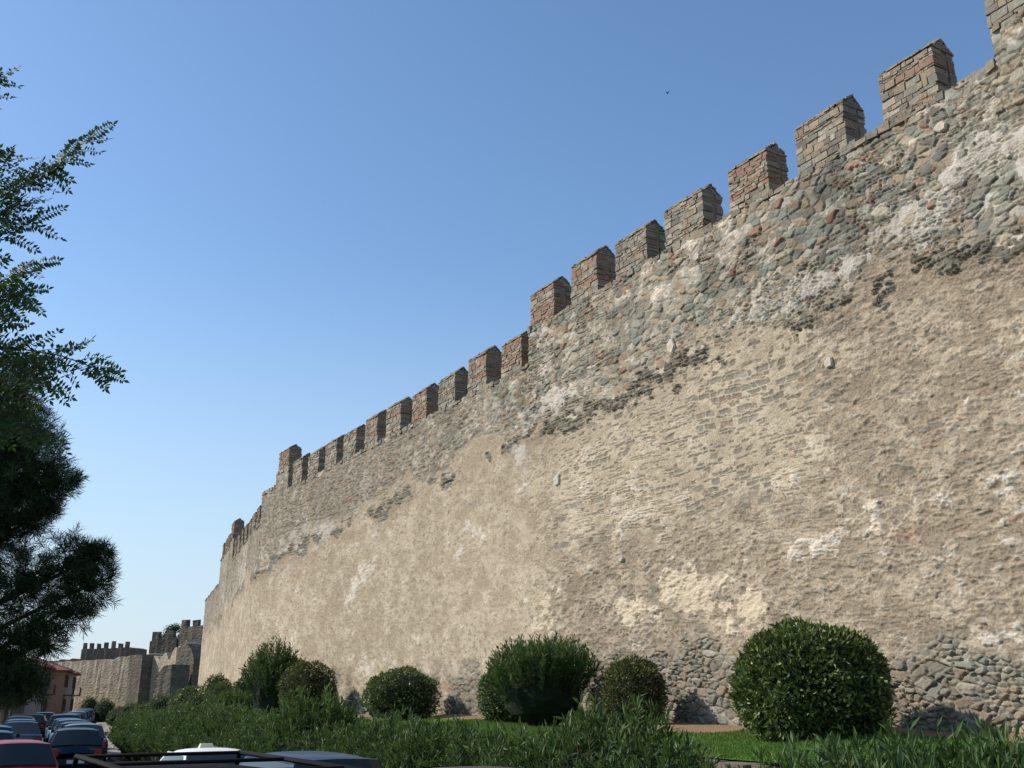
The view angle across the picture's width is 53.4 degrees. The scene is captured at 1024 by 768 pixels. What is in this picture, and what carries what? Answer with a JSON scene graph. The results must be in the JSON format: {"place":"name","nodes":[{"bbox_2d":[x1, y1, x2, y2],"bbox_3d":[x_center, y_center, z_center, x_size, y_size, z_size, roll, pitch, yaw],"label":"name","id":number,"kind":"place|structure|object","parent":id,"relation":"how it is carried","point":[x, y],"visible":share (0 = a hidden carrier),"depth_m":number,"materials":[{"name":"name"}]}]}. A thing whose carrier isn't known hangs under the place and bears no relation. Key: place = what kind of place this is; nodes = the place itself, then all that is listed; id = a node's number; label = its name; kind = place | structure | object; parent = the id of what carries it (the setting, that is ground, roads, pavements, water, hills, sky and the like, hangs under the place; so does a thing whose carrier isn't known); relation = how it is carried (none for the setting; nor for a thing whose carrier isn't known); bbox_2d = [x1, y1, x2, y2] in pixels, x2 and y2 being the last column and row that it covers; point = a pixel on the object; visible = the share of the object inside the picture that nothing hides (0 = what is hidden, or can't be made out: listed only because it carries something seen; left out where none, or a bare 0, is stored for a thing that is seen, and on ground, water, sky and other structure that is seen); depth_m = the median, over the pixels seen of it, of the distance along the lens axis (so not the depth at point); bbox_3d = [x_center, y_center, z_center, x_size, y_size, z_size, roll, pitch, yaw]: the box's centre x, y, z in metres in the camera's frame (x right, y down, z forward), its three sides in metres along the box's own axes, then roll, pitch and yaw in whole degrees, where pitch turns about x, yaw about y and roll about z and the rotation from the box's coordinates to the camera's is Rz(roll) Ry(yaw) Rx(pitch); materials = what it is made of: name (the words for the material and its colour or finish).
{"place":"outdoors","nodes":[
{"label":"outdoors","id":0,"kind":"place"},
{"bbox_2d":[98,722,124,757],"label":"pavement","id":1,"kind":"structure","parent":0,"point":[112,749],"depth_m":49.26,"materials":[{"name":"concrete"}]},
{"bbox_2d":[80,641,146,660],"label":"fortress tower","id":2,"kind":"structure","parent":0,"point":[100,653],"depth_m":250.87,"materials":[{"name":"grey stone"}]},
{"bbox_2d":[118,758,131,761],"bbox_3d":[2.321,5.766,11.188,2.220,0.001,68.997,10,-20,-29],"label":"planting bed","id":3,"kind":"object","parent":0,"point":[123,759],"visible":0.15,"depth_m":38.91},
{"bbox_2d":[107,713,145,757],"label":"oleander bush","id":4,"kind":"object","parent":3,"relation":"on","point":[115,743],"visible":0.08,"depth_m":37.71,"materials":[{"name":"green plant"}]},
{"bbox_2d":[107,708,150,758],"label":"oleander bush","id":5,"kind":"object","parent":3,"relation":"on","point":[117,725],"visible":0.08,"depth_m":39.00,"materials":[{"name":"green plant"}]},
{"bbox_2d":[105,706,160,746],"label":"oleander bush","id":6,"kind":"object","parent":3,"relation":"on","point":[125,714],"visible":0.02,"depth_m":40.41,"materials":[{"name":"green plant"}]},
{"bbox_2d":[117,712,164,741],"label":"oleander bush","id":7,"kind":"object","parent":3,"relation":"on","point":[135,728],"visible":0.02,"depth_m":36.93,"materials":[{"name":"green plant"}]},
{"bbox_2d":[117,709,170,760],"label":"oleander bush","id":8,"kind":"object","parent":3,"relation":"on","point":[128,734],"visible":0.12,"depth_m":34.38,"materials":[{"name":"green plant"}]},
{"bbox_2d":[125,704,193,760],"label":"oleander bush","id":9,"kind":"object","parent":3,"relation":"on","point":[132,743],"visible":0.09,"depth_m":32.01,"materials":[{"name":"green plant"}]},
{"bbox_2d":[130,704,191,738],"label":"oleander bush","id":10,"kind":"object","parent":3,"relation":"on","point":[158,716],"visible":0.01,"depth_m":33.84,"materials":[{"name":"green plant"}]},
{"bbox_2d":[134,702,196,760],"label":"oleander bush","id":11,"kind":"object","parent":3,"relation":"on","point":[146,737],"visible":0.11,"depth_m":31.02,"materials":[{"name":"green plant"}]},
{"bbox_2d":[148,701,205,757],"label":"oleander bush","id":12,"kind":"object","parent":3,"relation":"on","point":[169,718],"visible":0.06,"depth_m":30.25,"materials":[{"name":"green plant"}]},
{"bbox_2d":[152,701,225,751],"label":"oleander bush","id":13,"kind":"object","parent":3,"relation":"on","point":[173,729],"visible":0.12,"depth_m":29.34,"materials":[{"name":"green plant"}]},
{"bbox_2d":[165,697,245,749],"bbox_3d":[-8.224,9.939,28.474,2.758,2.269,2.813,8,-19,-25],"label":"oleander bush","id":14,"kind":"object","parent":3,"relation":"on","point":[172,739],"visible":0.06,"depth_m":28.20,"materials":[{"name":"green plant"}]},
{"bbox_2d":[172,696,258,750],"bbox_3d":[-7.620,9.553,27.226,2.862,2.382,2.787,13,-21,-35],"label":"oleander bush","id":15,"kind":"object","parent":3,"relation":"on","point":[201,727],"visible":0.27,"depth_m":26.99,"materials":[{"name":"green plant"}]},
{"bbox_2d":[192,706,276,747],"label":"oleander bush","id":16,"kind":"object","parent":3,"relation":"on","point":[221,727],"visible":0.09,"depth_m":25.90,"materials":[{"name":"green plant"}]},
{"bbox_2d":[214,715,275,747],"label":"oleander bush","id":17,"kind":"object","parent":3,"relation":"on","point":[229,736],"visible":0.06,"depth_m":24.95,"materials":[{"name":"green plant"}]},
{"bbox_2d":[214,709,282,751],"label":"oleander bush","id":18,"kind":"object","parent":3,"relation":"on","point":[241,730],"visible":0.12,"depth_m":23.76,"materials":[{"name":"green plant"}]},
{"bbox_2d":[233,708,318,751],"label":"oleander bush","id":19,"kind":"object","parent":3,"relation":"on","point":[256,729],"visible":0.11,"depth_m":22.73,"materials":[{"name":"green plant"}]},
{"bbox_2d":[252,683,369,752],"bbox_3d":[-4.302,7.833,22.104,2.772,2.678,2.666,-13,-22,36],"label":"oleander bush","id":20,"kind":"object","parent":3,"relation":"on","point":[330,711],"visible":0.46,"depth_m":21.89,"materials":[{"name":"green plant"}]},
{"bbox_2d":[282,719,372,750],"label":"oleander bush","id":21,"kind":"object","parent":3,"relation":"on","point":[306,743],"visible":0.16,"depth_m":20.70,"materials":[{"name":"green plant"}]},
{"bbox_2d":[305,719,375,756],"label":"oleander bush","id":22,"kind":"object","parent":3,"relation":"on","point":[323,743],"visible":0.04,"depth_m":19.45,"materials":[{"name":"green plant"}]},
{"bbox_2d":[330,703,426,767],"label":"oleander bush","id":23,"kind":"object","parent":3,"relation":"on","point":[376,730],"visible":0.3,"depth_m":18.65,"materials":[{"name":"green plant"}]},
{"bbox_2d":[357,722,462,767],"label":"oleander bush","id":24,"kind":"object","parent":3,"relation":"on","point":[365,754],"visible":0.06,"depth_m":17.53,"materials":[{"name":"green plant"}]},
{"bbox_2d":[381,713,497,767],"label":"oleander bush","id":25,"kind":"object","parent":3,"relation":"on","point":[432,741],"visible":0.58,"depth_m":16.25,"materials":[{"name":"green plant"}]},
{"bbox_2d":[419,718,534,767],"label":"oleander bush","id":26,"kind":"object","parent":3,"relation":"on","point":[457,756],"visible":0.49,"depth_m":15.49,"materials":[{"name":"green plant"}]},
{"bbox_2d":[477,716,579,767],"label":"oleander bush","id":27,"kind":"object","parent":3,"relation":"on","point":[520,744],"visible":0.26,"depth_m":14.08,"materials":[{"name":"green plant"}]},
{"bbox_2d":[499,690,696,767],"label":"oleander bush","id":28,"kind":"object","parent":3,"relation":"on","point":[585,736],"visible":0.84,"depth_m":13.16,"materials":[{"name":"green plant"}]},
{"bbox_2d":[572,736,732,767],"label":"oleander bush","id":29,"kind":"object","parent":3,"relation":"on","point":[664,762],"visible":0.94,"depth_m":12.25,"materials":[{"name":"green plant"}]},
{"bbox_2d":[737,730,869,767],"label":"oleander bush","id":30,"kind":"object","parent":3,"relation":"on","point":[786,760],"visible":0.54,"depth_m":10.15,"materials":[{"name":"green plant"}]},
{"bbox_2d":[793,726,936,767],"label":"oleander bush","id":31,"kind":"object","parent":3,"relation":"on","point":[831,760],"visible":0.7,"depth_m":9.46,"materials":[{"name":"green plant"}]},
{"bbox_2d":[850,710,1021,767],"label":"oleander bush","id":32,"kind":"object","parent":3,"relation":"on","point":[944,757],"visible":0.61,"depth_m":8.64,"materials":[{"name":"green plant"}]},
{"bbox_2d":[925,715,1023,767],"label":"oleander bush","id":33,"kind":"object","parent":3,"relation":"on","point":[992,759],"visible":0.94,"depth_m":7.83,"materials":[{"name":"green plant"}]},
{"bbox_2d":[0,0,995,660],"label":"sky","id":34,"kind":"structure","parent":0,"point":[297,219],"materials":[{"name":"blue"}]},
{"bbox_2d":[245,713,1023,766],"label":"lawn","id":35,"kind":"structure","parent":0,"point":[699,727],"depth_m":18.17,"materials":[{"name":"green plant"}]},
{"bbox_2d":[105,706,120,725],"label":"clipped shrub","id":36,"kind":"object","parent":35,"relation":"on","point":[111,717],"visible":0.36,"depth_m":86.82,"materials":[{"name":"green plant"}]},
{"bbox_2d":[114,702,138,721],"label":"clipped shrub","id":37,"kind":"object","parent":35,"relation":"on","point":[128,706],"visible":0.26,"depth_m":81.38,"materials":[{"name":"green plant"}]},
{"bbox_2d":[144,693,171,713],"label":"clipped shrub","id":38,"kind":"object","parent":35,"relation":"on","point":[160,702],"visible":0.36,"depth_m":69.89,"materials":[{"name":"green plant"}]},
{"bbox_2d":[165,688,183,709],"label":"clipped shrub","id":39,"kind":"object","parent":35,"relation":"on","point":[170,701],"visible":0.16,"depth_m":62.67,"materials":[{"name":"green plant"}]},
{"bbox_2d":[171,684,204,707],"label":"clipped shrub","id":40,"kind":"object","parent":35,"relation":"on","point":[182,697],"visible":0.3,"depth_m":56.89,"materials":[{"name":"green plant"}]},
{"bbox_2d":[185,689,208,709],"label":"clipped shrub","id":41,"kind":"object","parent":35,"relation":"on","point":[198,699],"visible":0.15,"depth_m":49.22,"materials":[{"name":"green plant"}]},
{"bbox_2d":[200,671,229,695],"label":"clipped shrub","id":42,"kind":"object","parent":35,"relation":"on","point":[214,680],"visible":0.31,"depth_m":54.43,"materials":[{"name":"green plant"}]},
{"bbox_2d":[203,681,233,703],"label":"clipped shrub","id":43,"kind":"object","parent":35,"relation":"on","point":[214,690],"visible":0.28,"depth_m":43.96,"materials":[{"name":"green plant"}]},
{"bbox_2d":[206,688,252,711],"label":"oleander bush","id":44,"kind":"object","parent":35,"relation":"on","point":[230,696],"visible":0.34,"depth_m":40.35,"materials":[{"name":"green plant"}]},
{"bbox_2d":[231,676,252,709],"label":"clipped shrub","id":45,"kind":"object","parent":35,"relation":"on","point":[238,684],"visible":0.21,"depth_m":42.33,"materials":[{"name":"green plant"}]},
{"bbox_2d":[238,633,305,714],"bbox_3d":[-8.890,10.880,38.329,2.833,3.105,2.753,0,-17,0],"label":"oleander bush","id":46,"kind":"object","parent":35,"relation":"on","point":[262,676],"visible":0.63,"depth_m":37.74,"materials":[{"name":"green plant"}]},
{"bbox_2d":[276,659,336,714],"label":"clipped shrub","id":47,"kind":"object","parent":35,"relation":"on","point":[302,674],"visible":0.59,"depth_m":35.40,"materials":[{"name":"green plant"}]},
{"bbox_2d":[357,664,441,719],"bbox_3d":[-3.165,8.888,29.311,2.378,1.590,2.226,14,-22,-37],"label":"clipped shrub","id":48,"kind":"object","parent":35,"relation":"on","point":[399,687],"visible":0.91,"depth_m":28.68,"materials":[{"name":"green plant"}]},
{"bbox_2d":[475,662,522,721],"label":"clipped shrub","id":49,"kind":"object","parent":35,"relation":"on","point":[494,708],"visible":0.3,"depth_m":24.30,"materials":[{"name":"green plant"}]},
{"bbox_2d":[485,630,601,725],"bbox_3d":[0.711,6.597,22.925,2.737,2.140,2.812,0,-17,0],"label":"oleander bush","id":50,"kind":"object","parent":35,"relation":"on","point":[538,683],"visible":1,"depth_m":22.23,"materials":[{"name":"green plant"}]},
{"bbox_2d":[197,0,1023,767],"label":"city wall","id":51,"kind":"structure","parent":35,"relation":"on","point":[695,444],"depth_m":20.99,"materials":[{"name":"stone"}]},
{"bbox_2d":[599,652,668,725],"bbox_3d":[2.492,6.274,20.858,1.530,1.541,1.537,6,-18,-19],"label":"clipped shrub","id":52,"kind":"object","parent":35,"relation":"on","point":[636,677],"visible":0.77,"depth_m":20.50,"materials":[{"name":"green plant"}]},
{"bbox_2d":[380,718,1022,767],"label":"grass","id":53,"kind":"structure","parent":35,"relation":"on","point":[776,745],"depth_m":14.98,"materials":[{"name":"green plant"}]},
{"bbox_2d":[725,614,897,742],"bbox_3d":[4.604,4.575,15.819,2.606,2.001,2.643,-4,-18,14],"label":"clipped shrub","id":54,"kind":"object","parent":35,"relation":"on","point":[804,679],"visible":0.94,"depth_m":15.02,"materials":[{"name":"green plant"}]},
{"label":"ground","id":55,"kind":"structure","parent":0,"visible":0},
{"bbox_2d":[0,657,55,716],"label":"house","id":56,"kind":"structure","parent":55,"relation":"on","point":[31,708],"depth_m":106.86,"materials":[{"name":"paint"}]},
{"bbox_2d":[12,702,24,713],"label":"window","id":57,"kind":"structure","parent":56,"relation":"in","point":[22,707],"depth_m":106.30,"materials":[{"name":"brown glass"}]},
{"bbox_2d":[31,657,74,713],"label":"house","id":58,"kind":"structure","parent":55,"relation":"on","point":[56,703],"depth_m":119.33,"materials":[{"name":"paint"}]},
{"bbox_2d":[0,65,129,462],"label":"robinia tree","id":59,"kind":"object","parent":55,"relation":"on","point":[31,378],"visible":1,"depth_m":5.85,"materials":[{"name":"green plant"}]},
{"bbox_2d":[50,658,79,662],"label":"fortress wall","id":60,"kind":"structure","parent":55,"relation":"on","point":[64,660],"depth_m":251.60,"materials":[{"name":"grey stone"}]},
{"bbox_2d":[64,671,80,713],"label":"house","id":61,"kind":"structure","parent":55,"relation":"on","point":[70,699],"depth_m":133.45,"materials":[{"name":"paint"}]},
{"bbox_2d":[79,696,97,711],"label":"clipped shrub","id":62,"kind":"object","parent":55,"relation":"on","point":[90,703],"visible":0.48,"depth_m":115.91,"materials":[{"name":"green plant"}]},
{"bbox_2d":[55,656,129,710],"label":"fortress wall","id":63,"kind":"structure","parent":55,"relation":"on","point":[98,679],"depth_m":146.84,"materials":[{"name":"beige stone"}]},
{"bbox_2d":[94,698,116,722],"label":"clipped shrub","id":64,"kind":"object","parent":55,"relation":"on","point":[104,708],"visible":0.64,"depth_m":102.22,"materials":[{"name":"green plant"}]},
{"bbox_2d":[96,722,120,761],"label":"kerb","id":65,"kind":"structure","parent":55,"relation":"on","point":[113,760],"depth_m":38.95,"materials":[{"name":"concrete"}]},
{"bbox_2d":[125,654,162,705],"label":"fortress tower","id":66,"kind":"structure","parent":55,"relation":"on","point":[139,678],"depth_m":114.06,"materials":[{"name":"grey stone"}]},
{"bbox_2d":[149,653,163,700],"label":"fortress wall","id":67,"kind":"structure","parent":55,"relation":"on","point":[156,664],"depth_m":113.99,"materials":[{"name":"beige stone"}]},
{"bbox_2d":[149,630,178,653],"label":"fortress wall","id":68,"kind":"structure","parent":55,"relation":"on","point":[168,642],"depth_m":132.53,"materials":[{"name":"grey stone"}]},
{"bbox_2d":[152,664,189,699],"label":"ruined tower","id":69,"kind":"structure","parent":55,"relation":"on","point":[173,678],"depth_m":88.93,"materials":[{"name":"grey stone"}]},
{"bbox_2d":[162,623,180,637],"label":"broadleaf tree","id":70,"kind":"object","parent":55,"relation":"on","point":[174,627],"visible":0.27,"depth_m":136.66,"materials":[{"name":"green plant"}]},
{"bbox_2d":[161,639,201,668],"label":"fortress wall","id":71,"kind":"structure","parent":55,"relation":"on","point":[168,658],"depth_m":106.56,"materials":[{"name":"beige stone"}]},
{"bbox_2d":[175,642,201,688],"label":"ruined tower","id":72,"kind":"structure","parent":55,"relation":"on","point":[188,653],"depth_m":91.53,"materials":[{"name":"grey stone"}]},
{"bbox_2d":[178,620,202,646],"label":"fortress tower","id":73,"kind":"structure","parent":55,"relation":"on","point":[193,632],"depth_m":131.54,"materials":[{"name":"grey stone"}]},
{"bbox_2d":[525,752,776,767],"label":"retaining wall","id":74,"kind":"structure","parent":55,"relation":"on","point":[733,764],"depth_m":12.68,"materials":[{"name":"stone"}]},
{"label":"road","id":75,"kind":"structure","parent":0,"visible":0},
{"bbox_2d":[0,730,14,739],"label":"parked car","id":76,"kind":"object","parent":75,"relation":"on","point":[6,735],"visible":0.19,"depth_m":30.43,"materials":[{"name":"paint"}]},
{"bbox_2d":[0,725,19,737],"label":"parked car","id":77,"kind":"object","parent":75,"relation":"on","point":[5,727],"visible":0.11,"depth_m":36.51,"materials":[{"name":"paint"}]},
{"bbox_2d":[3,716,39,724],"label":"parked car","id":78,"kind":"object","parent":75,"relation":"on","point":[19,717],"visible":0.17,"depth_m":55.51,"materials":[{"name":"paint"}]},
{"bbox_2d":[0,655,46,724],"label":"broadleaf tree","id":79,"kind":"object","parent":75,"relation":"on","point":[4,717],"visible":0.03,"depth_m":67.65,"materials":[{"name":"green plant"}]},
{"bbox_2d":[6,719,41,727],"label":"parked car","id":80,"kind":"object","parent":75,"relation":"on","point":[10,720],"visible":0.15,"depth_m":48.36,"materials":[{"name":"paint"}]},
{"bbox_2d":[5,721,44,740],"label":"parked car","id":81,"kind":"object","parent":75,"relation":"on","point":[29,730],"visible":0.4,"depth_m":42.15,"materials":[{"name":"paint"}]},
{"bbox_2d":[0,739,58,767],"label":"parked car","id":82,"kind":"object","parent":75,"relation":"on","point":[21,753],"visible":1,"depth_m":22.73,"materials":[{"name":"paint"}]},
{"bbox_2d":[22,714,48,736],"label":"parked car","id":83,"kind":"object","parent":75,"relation":"on","point":[41,718],"visible":0.29,"depth_m":64.13,"materials":[{"name":"paint"}]},
{"bbox_2d":[35,712,54,719],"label":"parked car","id":84,"kind":"object","parent":75,"relation":"on","point":[48,715],"visible":0.18,"depth_m":74.18,"materials":[{"name":"paint"}]},
{"bbox_2d":[43,714,78,737],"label":"parked car","id":85,"kind":"object","parent":75,"relation":"on","point":[52,718],"visible":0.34,"depth_m":54.25,"materials":[{"name":"paint"}]},
{"bbox_2d":[0,356,123,716],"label":"pine tree","id":86,"kind":"object","parent":75,"relation":"on","point":[80,572],"visible":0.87,"depth_m":12.80,"materials":[{"name":"green plant"}]},
{"bbox_2d":[46,718,78,742],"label":"parked car","id":87,"kind":"object","parent":75,"relation":"on","point":[51,726],"visible":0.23,"depth_m":50.67,"materials":[{"name":"paint"}]},
{"bbox_2d":[48,719,87,740],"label":"parked car","id":88,"kind":"object","parent":75,"relation":"on","point":[57,724],"visible":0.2,"depth_m":46.58,"materials":[{"name":"paint"}]},
{"bbox_2d":[51,721,94,732],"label":"parked car","id":89,"kind":"object","parent":75,"relation":"on","point":[61,725],"visible":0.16,"depth_m":42.44,"materials":[{"name":"paint"}]},
{"bbox_2d":[43,728,103,767],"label":"parked car","id":90,"kind":"object","parent":75,"relation":"on","point":[67,744],"visible":0.45,"depth_m":32.47,"materials":[{"name":"paint"}]},
{"bbox_2d":[65,713,87,719],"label":"parked car","id":91,"kind":"object","parent":75,"relation":"on","point":[82,715],"visible":0.13,"depth_m":69.96,"materials":[{"name":"paint"}]},
{"bbox_2d":[68,711,89,720],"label":"parked car","id":92,"kind":"object","parent":75,"relation":"on","point":[84,714],"visible":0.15,"depth_m":76.62,"materials":[{"name":"paint"}]},
{"bbox_2d":[76,710,94,722],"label":"parked car","id":93,"kind":"object","parent":75,"relation":"on","point":[90,712],"visible":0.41,"depth_m":91.65,"materials":[{"name":"paint"}]},
{"bbox_2d":[64,723,107,761],"bbox_3d":[-16.510,13.739,39.008,1.904,1.420,4.552,8,-19,-24],"label":"parked car","id":94,"kind":"object","parent":75,"relation":"on","point":[94,726],"visible":0.2,"depth_m":38.17,"materials":[{"name":"paint"}]},
{"bbox_2d":[80,709,94,722],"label":"parked car","id":95,"kind":"object","parent":75,"relation":"on","point":[92,710],"visible":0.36,"depth_m":100.71,"materials":[{"name":"paint"}]},
{"bbox_2d":[82,711,92,721],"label":"parked car","id":96,"kind":"object","parent":75,"relation":"on","point":[88,714],"visible":0.22,"depth_m":83.54,"materials":[{"name":"paint"}]},
{"bbox_2d":[160,743,245,764],"bbox_3d":[-5.855,7.600,19.293,1.904,1.490,4.552,10,-20,-29],"label":"taxi","id":97,"kind":"object","parent":75,"relation":"on","point":[202,747],"visible":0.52,"depth_m":18.73,"materials":[{"name":"paint"}]},
{"bbox_2d":[72,750,363,767],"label":"parked van","id":98,"kind":"object","parent":75,"relation":"on","point":[197,763],"visible":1,"depth_m":7.43,"materials":[{"name":"paint"}]},
{"bbox_2d":[239,751,382,767],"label":"parked car","id":99,"kind":"object","parent":75,"relation":"on","point":[342,758],"visible":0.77,"depth_m":14.62,"materials":[{"name":"paint"}]},
{"bbox_2d":[426,766,512,767],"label":"parked car","id":100,"kind":"object","parent":75,"relation":"on","point":[468,767],"visible":1,"depth_m":12.11,"materials":[{"name":"paint"}]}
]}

